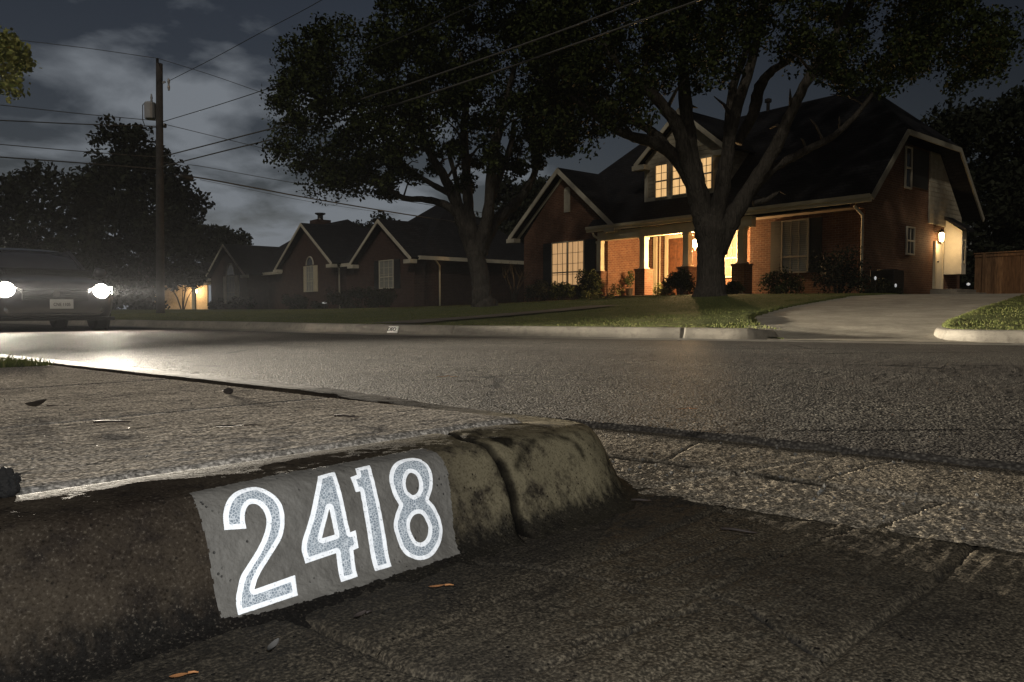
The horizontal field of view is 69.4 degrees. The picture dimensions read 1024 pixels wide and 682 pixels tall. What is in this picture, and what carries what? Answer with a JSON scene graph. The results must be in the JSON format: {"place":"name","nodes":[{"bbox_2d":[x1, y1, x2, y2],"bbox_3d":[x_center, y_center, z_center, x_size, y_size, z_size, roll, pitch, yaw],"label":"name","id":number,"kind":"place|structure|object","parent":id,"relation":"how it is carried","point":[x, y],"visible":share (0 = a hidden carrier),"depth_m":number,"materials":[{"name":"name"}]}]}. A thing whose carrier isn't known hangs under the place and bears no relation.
{"place":"outdoors","nodes":[
{"label":"outdoors","id":0,"kind":"place"},
{"bbox_2d":[0,25,41,103],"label":"tree","id":1,"kind":"object","parent":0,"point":[13,57],"visible":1,"depth_m":7.83,"materials":[{"name":"green plant"}]},
{"bbox_2d":[0,365,521,495],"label":"pavement","id":2,"kind":"structure","parent":0,"point":[161,435],"depth_m":1.49,"materials":[{"name":"concrete"}]},
{"bbox_2d":[0,466,21,497],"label":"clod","id":3,"kind":"object","parent":2,"relation":"on","point":[10,481],"visible":0.98,"depth_m":0.91,"materials":[{"name":"black soil"}]},
{"bbox_2d":[25,399,58,406],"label":"dead leaf","id":4,"kind":"object","parent":2,"relation":"on","point":[36,403],"visible":1,"depth_m":1.71,"materials":[{"name":"brown plant"}]},
{"bbox_2d":[93,420,130,422],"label":"twig","id":5,"kind":"object","parent":2,"relation":"on","point":[100,421],"visible":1,"depth_m":1.48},
{"bbox_2d":[223,388,232,393],"bbox_3d":[-0.777,0.137,2.026,0.028,0.019,0.028,2,3,41],"label":"clod","id":6,"kind":"object","parent":2,"relation":"on","point":[228,391],"visible":1,"depth_m":2.02,"materials":[{"name":"soil"}]},
{"bbox_2d":[217,424,261,426],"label":"twig","id":7,"kind":"object","parent":2,"relation":"on","point":[236,425],"visible":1,"depth_m":1.43,"materials":[{"name":"wood"}]},
{"bbox_2d":[334,415,358,417],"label":"twig","id":8,"kind":"object","parent":2,"relation":"on","point":[345,416],"visible":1,"depth_m":1.56,"materials":[{"name":"wood"}]},
{"bbox_2d":[203,180,388,213],"bbox_3d":[-9.123,-6.174,32.387,0.862,0.147,10.842,2,3,32],"label":"overhead wire","id":9,"kind":"object","parent":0,"point":[292,198],"visible":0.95,"depth_m":32.22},
{"bbox_2d":[373,305,612,322],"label":"footpath","id":10,"kind":"structure","parent":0,"point":[490,315],"depth_m":14.26,"materials":[{"name":"concrete"}]},
{"bbox_2d":[0,323,1023,470],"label":"road","id":11,"kind":"structure","parent":0,"point":[961,404],"depth_m":3.81,"materials":[{"name":"grey asphalt"}]},
{"bbox_2d":[0,248,114,329],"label":"parked car","id":12,"kind":"object","parent":11,"relation":"on","point":[57,289],"visible":0.99,"depth_m":11.69,"materials":[{"name":"paint"}]},
{"bbox_2d":[0,322,1023,344],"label":"gutter","id":13,"kind":"object","parent":11,"relation":"on","point":[564,337],"visible":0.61,"depth_m":9.71,"materials":[{"name":"concrete"}]},
{"bbox_2d":[591,428,1023,552],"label":"gutter","id":14,"kind":"object","parent":11,"relation":"on","point":[994,525],"visible":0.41,"depth_m":1.59,"materials":[{"name":"concrete"}]},
{"bbox_2d":[1,372,1021,529],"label":"gravel","id":15,"kind":"structure","parent":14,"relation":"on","point":[820,491],"depth_m":1.67,"materials":[{"name":"grey gravel"}]},
{"bbox_2d":[934,327,1023,342],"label":"kerb","id":16,"kind":"structure","parent":11,"relation":"on","point":[1001,336],"depth_m":8.25,"materials":[{"name":"concrete"}]},
{"bbox_2d":[0,0,1023,308],"label":"sky","id":17,"kind":"structure","parent":0,"point":[187,33],"materials":[{"name":"grey"}]},
{"bbox_2d":[81,487,1023,681],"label":"driveway apron","id":18,"kind":"object","parent":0,"point":[665,589],"visible":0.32,"depth_m":0.93,"materials":[{"name":"concrete"}]},
{"bbox_2d":[169,671,198,676],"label":"dead leaf","id":19,"kind":"object","parent":18,"relation":"on","point":[180,674],"visible":1,"depth_m":0.76,"materials":[{"name":"brown plant"}]},
{"bbox_2d":[267,638,278,650],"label":"dead leaf","id":20,"kind":"object","parent":18,"relation":"on","point":[272,645],"visible":1,"depth_m":0.82,"materials":[{"name":"grey plant"}]},
{"bbox_2d":[0,354,639,681],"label":"kerb","id":21,"kind":"structure","parent":18,"relation":"on","point":[102,580],"depth_m":0.91,"materials":[{"name":"concrete"}]},
{"bbox_2d":[189,448,459,617],"bbox_3d":[-0.244,0.261,1.063,0.421,0.150,0.144,-2,3,-45],"label":"house number","id":22,"kind":"object","parent":21,"relation":"on","point":[280,540],"visible":1,"depth_m":1.03,"materials":[{"name":"grey paint"}]},
{"bbox_2d":[353,610,372,616],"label":"dead leaf","id":23,"kind":"object","parent":18,"relation":"on","point":[358,614],"visible":1,"depth_m":0.91,"materials":[{"name":"brown plant"}]},
{"bbox_2d":[429,584,453,586],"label":"dead leaf","id":24,"kind":"object","parent":18,"relation":"on","point":[441,585],"visible":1,"depth_m":1.00,"materials":[{"name":"brown plant"}]},
{"bbox_2d":[631,498,651,500],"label":"twig","id":25,"kind":"object","parent":18,"relation":"on","point":[635,499],"visible":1,"depth_m":1.46,"materials":[{"name":"brown wood"}]},
{"bbox_2d":[721,527,756,532],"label":"twig","id":26,"kind":"object","parent":18,"relation":"on","point":[734,529],"visible":1,"depth_m":1.26,"materials":[{"name":"brown wood"}]},
{"bbox_2d":[111,293,1023,341],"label":"lawn","id":27,"kind":"structure","parent":0,"point":[727,319],"depth_m":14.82,"materials":[{"name":"green plant"}]},
{"bbox_2d":[0,158,118,298],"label":"tree","id":28,"kind":"object","parent":27,"relation":"on","point":[77,201],"visible":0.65,"depth_m":40.08,"materials":[{"name":"green plant"}]},
{"bbox_2d":[74,113,215,309],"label":"tree","id":29,"kind":"object","parent":27,"relation":"on","point":[185,232],"visible":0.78,"depth_m":45.82,"materials":[{"name":"green plant"}]},
{"bbox_2d":[142,58,169,312],"bbox_3d":[-12.824,-5.195,26.800,1.026,9.944,0.400,0,2,0],"label":"utility pole","id":30,"kind":"object","parent":27,"relation":"on","point":[153,110],"visible":0.98,"depth_m":26.68,"materials":[{"name":"brown wood"}]},
{"bbox_2d":[0,156,156,168],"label":"overhead wire","id":31,"kind":"object","parent":30,"relation":"attached to","point":[76,162],"visible":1,"depth_m":24.55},
{"bbox_2d":[0,120,156,126],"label":"overhead wire","id":32,"kind":"object","parent":30,"relation":"attached to","point":[76,123],"visible":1,"depth_m":24.59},
{"bbox_2d":[0,144,156,156],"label":"overhead wire","id":33,"kind":"object","parent":30,"relation":"attached to","point":[75,150],"visible":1,"depth_m":24.48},
{"bbox_2d":[1,105,156,120],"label":"overhead wire","id":34,"kind":"object","parent":30,"relation":"attached to","point":[76,113],"visible":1,"depth_m":24.56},
{"bbox_2d":[21,40,157,58],"bbox_3d":[-14.989,-9.946,24.804,5.746,0.294,0.696,-2,3,-31],"label":"overhead wire","id":35,"kind":"object","parent":30,"relation":"attached to","point":[87,48],"visible":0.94,"depth_m":24.92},
{"bbox_2d":[158,58,305,105],"bbox_3d":[-9.523,-8.822,25.191,7.038,2.574,0.128,1,3,25],"label":"overhead wire","id":36,"kind":"object","parent":30,"relation":"attached to","point":[212,75],"visible":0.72,"depth_m":25.54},
{"bbox_2d":[169,0,320,80],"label":"overhead wire","id":37,"kind":"object","parent":30,"relation":"attached to","point":[251,37],"visible":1,"depth_m":22.82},
{"bbox_2d":[169,125,428,185],"bbox_3d":[-8.531,-8.146,33.944,2.497,0.924,16.564,2,3,38],"label":"overhead wire","id":38,"kind":"object","parent":30,"relation":"attached to","point":[232,140],"visible":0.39,"depth_m":30.45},
{"bbox_2d":[164,174,478,225],"bbox_3d":[-7.679,-6.084,32.768,15.632,0.866,1.472,-2,3,-45],"label":"overhead wire","id":39,"kind":"object","parent":30,"relation":"attached to","point":[308,197],"visible":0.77,"depth_m":32.31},
{"bbox_2d":[179,173,193,180],"bbox_3d":[-12.020,-6.048,27.283,0.220,0.248,0.586,2,3,31],"label":"splice case","id":40,"kind":"object","parent":39,"relation":"attached to","point":[186,177],"visible":1,"depth_m":27.20,"materials":[{"name":"black plastic"}]},
{"bbox_2d":[162,0,483,121],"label":"overhead wire","id":41,"kind":"object","parent":30,"relation":"attached to","point":[342,61],"visible":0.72,"depth_m":19.01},
{"bbox_2d":[164,162,481,212],"bbox_3d":[-8.055,-7.088,34.711,4.327,1.232,17.991,2,3,44],"label":"overhead wire","id":42,"kind":"object","parent":30,"relation":"attached to","point":[279,180],"visible":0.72,"depth_m":33.57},
{"bbox_2d":[162,0,642,156],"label":"overhead wire","id":43,"kind":"object","parent":30,"relation":"attached to","point":[583,22],"visible":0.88,"depth_m":16.69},
{"bbox_2d":[161,0,700,166],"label":"overhead wire","id":44,"kind":"object","parent":30,"relation":"attached to","point":[633,23],"visible":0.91,"depth_m":16.54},
{"bbox_2d":[132,263,211,308],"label":"house","id":45,"kind":"structure","parent":27,"relation":"on","point":[198,298],"depth_m":66.14,"materials":[{"name":"brick"}]},
{"bbox_2d":[170,274,209,308],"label":"bare shrub","id":46,"kind":"object","parent":27,"relation":"on","point":[183,300],"visible":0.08,"depth_m":57.81,"materials":[{"name":"brown plant"}]},
{"bbox_2d":[197,224,253,285],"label":"tree","id":47,"kind":"object","parent":27,"relation":"on","point":[224,234],"visible":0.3,"depth_m":73.76,"materials":[{"name":"green plant"}]},
{"bbox_2d":[207,296,256,309],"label":"hedge","id":48,"kind":"object","parent":27,"relation":"on","point":[231,303],"visible":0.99,"depth_m":50.81,"materials":[{"name":"green plant"}]},
{"bbox_2d":[206,213,360,308],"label":"brick house","id":49,"kind":"structure","parent":27,"relation":"on","point":[245,272],"depth_m":55.76,"materials":[{"name":"brown brick"}]},
{"bbox_2d":[226,275,234,303],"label":"window","id":50,"kind":"structure","parent":49,"relation":"in","point":[230,280],"depth_m":56.61,"materials":[{"name":"grey glass"}]},
{"bbox_2d":[226,263,234,275],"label":"arched window","id":51,"kind":"structure","parent":49,"relation":"in","point":[230,269],"depth_m":56.47,"materials":[{"name":"grey glass"}]},
{"bbox_2d":[281,294,327,308],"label":"hedge","id":52,"kind":"object","parent":27,"relation":"on","point":[300,301],"visible":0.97,"depth_m":41.71,"materials":[{"name":"green plant"}]},
{"bbox_2d":[273,223,370,308],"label":"brick house","id":53,"kind":"structure","parent":27,"relation":"on","point":[313,257],"depth_m":46.50,"materials":[{"name":"brown brick"}]},
{"bbox_2d":[306,265,313,291],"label":"window","id":54,"kind":"structure","parent":53,"relation":"in","point":[309,269],"depth_m":46.44,"materials":[{"name":"grey glass"}]},
{"bbox_2d":[306,256,313,264],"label":"arched window","id":55,"kind":"structure","parent":53,"relation":"in","point":[309,261],"depth_m":46.33,"materials":[{"name":"white glass"}]},
{"bbox_2d":[324,286,397,307],"bbox_3d":[-7.212,-2.035,35.468,3.590,1.275,1.757,0,2,0],"label":"hedge","id":56,"kind":"object","parent":27,"relation":"on","point":[382,297],"visible":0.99,"depth_m":35.21,"materials":[{"name":"green plant"}]},
{"bbox_2d":[353,210,399,227],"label":"tree","id":57,"kind":"object","parent":27,"relation":"on","point":[372,221],"visible":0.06,"depth_m":68.24,"materials":[{"name":"green plant"}]},
{"bbox_2d":[0,320,777,339],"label":"kerb","id":58,"kind":"structure","parent":27,"relation":"on","point":[662,332],"depth_m":10.52,"materials":[{"name":"concrete"}]},
{"bbox_2d":[387,326,398,332],"bbox_3d":[-1.812,-0.172,11.245,0.205,0.101,0.068,2,3,34],"label":"kerb number","id":59,"kind":"object","parent":58,"relation":"attached to","point":[392,329],"visible":1,"depth_m":11.23,"materials":[{"name":"white paint"}]},
{"bbox_2d":[256,0,605,306],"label":"oak tree","id":60,"kind":"object","parent":27,"relation":"on","point":[335,173],"visible":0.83,"depth_m":20.09,"materials":[{"name":"green plant"}]},
{"bbox_2d":[339,202,523,307],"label":"brick house","id":61,"kind":"structure","parent":27,"relation":"on","point":[417,261],"depth_m":39.46,"materials":[{"name":"brown brick"}]},
{"bbox_2d":[379,259,393,288],"bbox_3d":[-6.695,-3.552,39.394,0.105,1.517,1.504,-2,3,-39],"label":"window","id":62,"kind":"structure","parent":61,"relation":"in","point":[386,267],"depth_m":39.38,"materials":[{"name":"grey glass"}]},
{"bbox_2d":[475,174,550,243],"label":"tree","id":63,"kind":"object","parent":27,"relation":"on","point":[508,190],"visible":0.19,"depth_m":45.32,"materials":[{"name":"green plant"}]},
{"bbox_2d":[501,262,533,302],"bbox_3d":[0.163,-2.535,32.974,1.255,1.967,1.749,1,3,23],"label":"bare shrub","id":64,"kind":"object","parent":27,"relation":"on","point":[514,295],"visible":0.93,"depth_m":32.84,"materials":[{"name":"brown plant"}]},
{"bbox_2d":[524,279,549,301],"bbox_3d":[1.121,-2.173,32.425,1.236,1.145,1.215,0,2,0],"label":"shrub","id":65,"kind":"object","parent":27,"relation":"on","point":[538,288],"visible":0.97,"depth_m":32.33,"materials":[{"name":"green plant"}]},
{"bbox_2d":[547,281,575,299],"bbox_3d":[2.061,-2.063,30.992,1.225,0.958,1.103,0,2,0],"label":"shrub","id":66,"kind":"object","parent":27,"relation":"on","point":[561,290],"visible":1,"depth_m":30.75,"materials":[{"name":"green plant"}]},
{"bbox_2d":[572,269,603,299],"bbox_3d":[3.005,-2.178,29.106,1.248,1.332,1.279,0,2,0],"label":"shrub","id":67,"kind":"object","parent":27,"relation":"on","point":[588,280],"visible":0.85,"depth_m":28.86,"materials":[{"name":"green plant"}]},
{"bbox_2d":[578,289,600,298],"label":"shrub","id":68,"kind":"object","parent":27,"relation":"on","point":[584,294],"visible":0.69,"depth_m":27.43,"materials":[{"name":"green plant"}]},
{"bbox_2d":[601,293,615,297],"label":"shrub","id":69,"kind":"object","parent":27,"relation":"on","point":[609,295],"visible":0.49,"depth_m":27.30,"materials":[{"name":"green plant"}]},
{"bbox_2d":[608,283,615,294],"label":"flower","id":70,"kind":"object","parent":27,"relation":"on","point":[612,288],"visible":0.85,"depth_m":30.56,"materials":[{"name":"green plant"}]},
{"bbox_2d":[613,283,624,296],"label":"flower","id":71,"kind":"object","parent":27,"relation":"on","point":[619,291],"visible":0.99,"depth_m":30.29,"materials":[{"name":"green plant"}]},
{"bbox_2d":[652,283,662,294],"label":"flower","id":72,"kind":"object","parent":27,"relation":"on","point":[659,286],"visible":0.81,"depth_m":28.75,"materials":[{"name":"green plant"}]},
{"bbox_2d":[656,287,675,294],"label":"shrub","id":73,"kind":"object","parent":27,"relation":"on","point":[664,291],"visible":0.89,"depth_m":24.73,"materials":[{"name":"green plant"}]},
{"bbox_2d":[661,268,695,294],"bbox_3d":[5.740,-1.998,25.471,1.253,1.041,0.910,1,3,20],"label":"shrub","id":74,"kind":"object","parent":27,"relation":"on","point":[682,279],"visible":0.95,"depth_m":25.32,"materials":[{"name":"green plant"}]},
{"bbox_2d":[726,280,744,293],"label":"shrub","id":75,"kind":"object","parent":27,"relation":"on","point":[738,289],"visible":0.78,"depth_m":24.75,"materials":[{"name":"green plant"}]},
{"bbox_2d":[506,88,986,301],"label":"brick house","id":76,"kind":"structure","parent":27,"relation":"on","point":[885,183],"depth_m":27.53,"materials":[{"name":"brown brick"}]},
{"bbox_2d":[551,240,584,286],"bbox_3d":[2.526,-3.504,33.539,0.105,2.024,2.123,-2,3,-39],"label":"window","id":77,"kind":"structure","parent":76,"relation":"in","point":[567,257],"depth_m":33.51,"materials":[{"name":"yellow glass"}]},
{"bbox_2d":[623,270,634,295],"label":"potted plant","id":78,"kind":"object","parent":76,"relation":"on","point":[629,290],"visible":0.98,"depth_m":31.92,"materials":[{"name":"green plant"}]},
{"bbox_2d":[668,238,682,294],"bbox_3d":[7.151,-3.195,32.057,0.083,2.513,0.928,-2,3,-39],"label":"door","id":79,"kind":"structure","parent":76,"relation":"in","point":[675,245],"depth_m":32.10,"materials":[{"name":"brown wood"}]},
{"bbox_2d":[725,231,736,277],"bbox_3d":[8.805,-3.586,30.002,0.105,2.018,0.821,-2,3,-39],"label":"window","id":80,"kind":"structure","parent":76,"relation":"in","point":[731,257],"depth_m":29.91,"materials":[{"name":"yellow glass"}]},
{"bbox_2d":[780,218,809,273],"bbox_3d":[9.852,-3.295,25.749,0.105,1.856,1.035,-2,3,-39],"label":"window","id":81,"kind":"structure","parent":76,"relation":"in","point":[795,234],"depth_m":25.73,"materials":[{"name":"white glass"}]},
{"bbox_2d":[904,146,912,189],"bbox_3d":[13.776,-6.018,25.693,0.526,1.443,0.105,-2,3,-39],"label":"window","id":82,"kind":"structure","parent":76,"relation":"in","point":[908,157],"depth_m":25.70,"materials":[{"name":"white glass"}]},
{"bbox_2d":[905,226,914,254],"bbox_3d":[13.994,-3.520,25.984,0.642,0.989,0.105,-2,3,-39],"label":"window","id":83,"kind":"structure","parent":76,"relation":"in","point":[910,231],"depth_m":25.96,"materials":[{"name":"white glass"}]},
{"bbox_2d":[936,244,942,288],"bbox_3d":[15.943,-2.780,27.609,0.581,1.658,0.118,-2,3,-39],"label":"side door","id":84,"kind":"structure","parent":76,"relation":"in","point":[939,246],"depth_m":27.63,"materials":[{"name":"metal"}]},
{"bbox_2d":[514,0,1023,296],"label":"oak tree","id":85,"kind":"object","parent":27,"relation":"on","point":[716,223],"visible":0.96,"depth_m":18.32,"materials":[{"name":"green plant"}]},
{"bbox_2d":[757,266,805,293],"bbox_3d":[8.651,-1.830,23.337,1.577,1.072,1.604,0,2,0],"label":"shrub","id":86,"kind":"object","parent":27,"relation":"on","point":[794,283],"visible":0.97,"depth_m":23.15,"materials":[{"name":"green plant"}]},
{"bbox_2d":[808,243,874,293],"bbox_3d":[9.805,-2.046,22.105,1.752,1.710,1.650,0,2,0],"label":"shrub","id":87,"kind":"object","parent":27,"relation":"on","point":[836,277],"visible":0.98,"depth_m":21.94,"materials":[{"name":"green plant"}]},
{"bbox_2d":[870,269,903,293],"bbox_3d":[11.927,-1.893,23.509,0.740,0.810,0.740,-2,3,-39],"label":"air conditioner","id":88,"kind":"object","parent":27,"relation":"on","point":[895,276],"visible":0.59,"depth_m":23.25,"materials":[{"name":"metal"}]},
{"bbox_2d":[920,80,1023,289],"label":"tree","id":89,"kind":"object","parent":27,"relation":"on","point":[997,175],"visible":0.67,"depth_m":33.23,"materials":[{"name":"green plant"}]},
{"bbox_2d":[974,250,1023,293],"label":"wooden fence","id":90,"kind":"object","parent":27,"relation":"on","point":[1001,272],"visible":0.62,"depth_m":28.17,"materials":[{"name":"brown wood"}]},
{"bbox_2d":[746,293,1023,342],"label":"driveway","id":91,"kind":"structure","parent":0,"point":[907,317],"depth_m":11.68,"materials":[{"name":"concrete"}]},
{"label":"grass verge","id":92,"kind":"structure","parent":0,"visible":0},
{"bbox_2d":[0,353,56,367],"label":"grass","id":93,"kind":"structure","parent":92,"relation":"on","point":[9,361],"depth_m":3.06,"materials":[{"name":"green plant"}]}
]}

